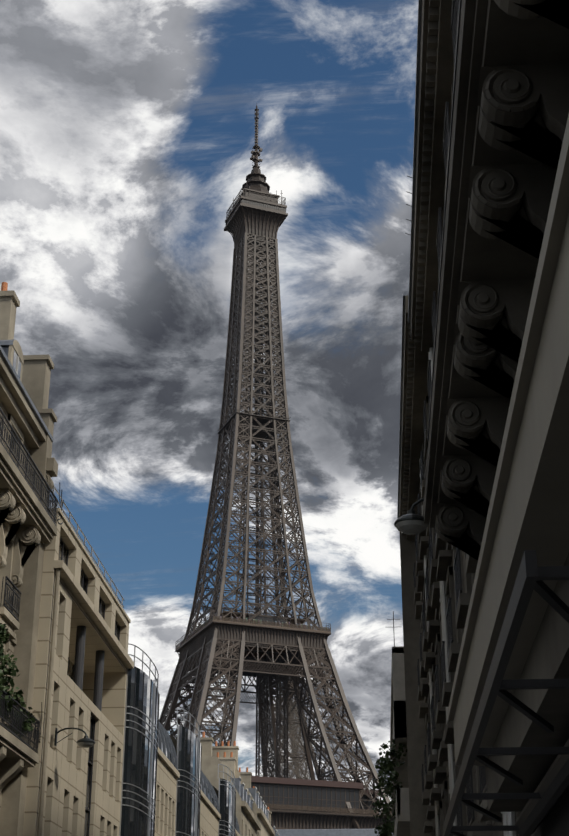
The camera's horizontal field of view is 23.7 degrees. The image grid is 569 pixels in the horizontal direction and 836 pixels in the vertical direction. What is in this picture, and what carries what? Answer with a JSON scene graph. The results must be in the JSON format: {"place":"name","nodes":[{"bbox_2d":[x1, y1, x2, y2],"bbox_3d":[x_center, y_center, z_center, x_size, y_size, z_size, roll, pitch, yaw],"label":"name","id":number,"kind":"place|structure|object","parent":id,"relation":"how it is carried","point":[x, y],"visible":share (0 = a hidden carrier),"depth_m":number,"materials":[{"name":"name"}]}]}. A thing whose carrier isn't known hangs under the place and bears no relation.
{"place":"outdoors","nodes":[
{"label":"outdoors","id":0,"kind":"place"},
{"bbox_2d":[0,0,417,809],"label":"sky","id":1,"kind":"structure","parent":0,"point":[127,127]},
{"bbox_2d":[275,829,392,835],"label":"building end","id":2,"kind":"structure","parent":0,"point":[326,832],"depth_m":171.13,"materials":[{"name":"stone"}]},
{"bbox_2d":[387,611,410,835],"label":"building","id":3,"kind":"structure","parent":0,"point":[398,730],"depth_m":49.80,"materials":[{"name":"concrete"}]},
{"bbox_2d":[371,739,406,835],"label":"plants","id":4,"kind":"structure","parent":3,"relation":"attached to","point":[386,764],"depth_m":52.85,"materials":[{"name":"green plant"}]},
{"bbox_2d":[405,0,568,835],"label":"building","id":5,"kind":"structure","parent":0,"point":[496,500],"depth_m":10.33,"materials":[{"name":"stone"}]},
{"label":"ground","id":6,"kind":"structure","parent":0,"visible":0},
{"bbox_2d":[0,282,63,835],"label":"building","id":7,"kind":"structure","parent":6,"relation":"on","point":[28,471],"depth_m":41.88,"materials":[{"name":"stone"}]},
{"bbox_2d":[0,621,35,737],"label":"balcony plants","id":8,"kind":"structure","parent":7,"relation":"attached to","point":[6,671],"depth_m":38.48,"materials":[{"name":"green plant"}]},
{"bbox_2d":[23,486,133,835],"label":"modern building","id":9,"kind":"structure","parent":6,"relation":"on","point":[84,661],"depth_m":47.21,"materials":[{"name":"stone"}]},
{"bbox_2d":[54,727,94,747],"bbox_3d":[-6.689,10.202,43.370,1.322,0.644,0.600,-2,-24,4],"label":"street lamp","id":10,"kind":"object","parent":9,"relation":"attached to","point":[85,742],"visible":1,"depth_m":43.22,"materials":[{"name":"grey metal"}]},
{"bbox_2d":[119,643,240,835],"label":"modern building bays","id":11,"kind":"object","parent":6,"relation":"on","point":[168,788],"visible":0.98,"depth_m":64.57,"materials":[{"name":"glass"}]},
{"bbox_2d":[197,732,278,835],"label":"old buildings","id":12,"kind":"structure","parent":6,"relation":"on","point":[253,815],"depth_m":110.79,"materials":[{"name":"stone"}]},
{"bbox_2d":[159,106,392,828],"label":"tower","id":13,"kind":"structure","parent":6,"relation":"on","point":[269,651],"depth_m":446.49,"materials":[{"name":"metal"}]},
{"bbox_2d":[397,0,518,835],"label":"building","id":14,"kind":"structure","parent":6,"relation":"on","point":[437,576],"depth_m":32.66,"materials":[{"name":"stone"}]},
{"bbox_2d":[394,498,428,534],"bbox_3d":[2.445,1.520,21.658,1.402,0.644,0.560,-2,-24,4],"label":"street lamp","id":15,"kind":"object","parent":14,"relation":"attached to","point":[411,522],"visible":0.58,"depth_m":21.46,"materials":[{"name":"grey metal"}]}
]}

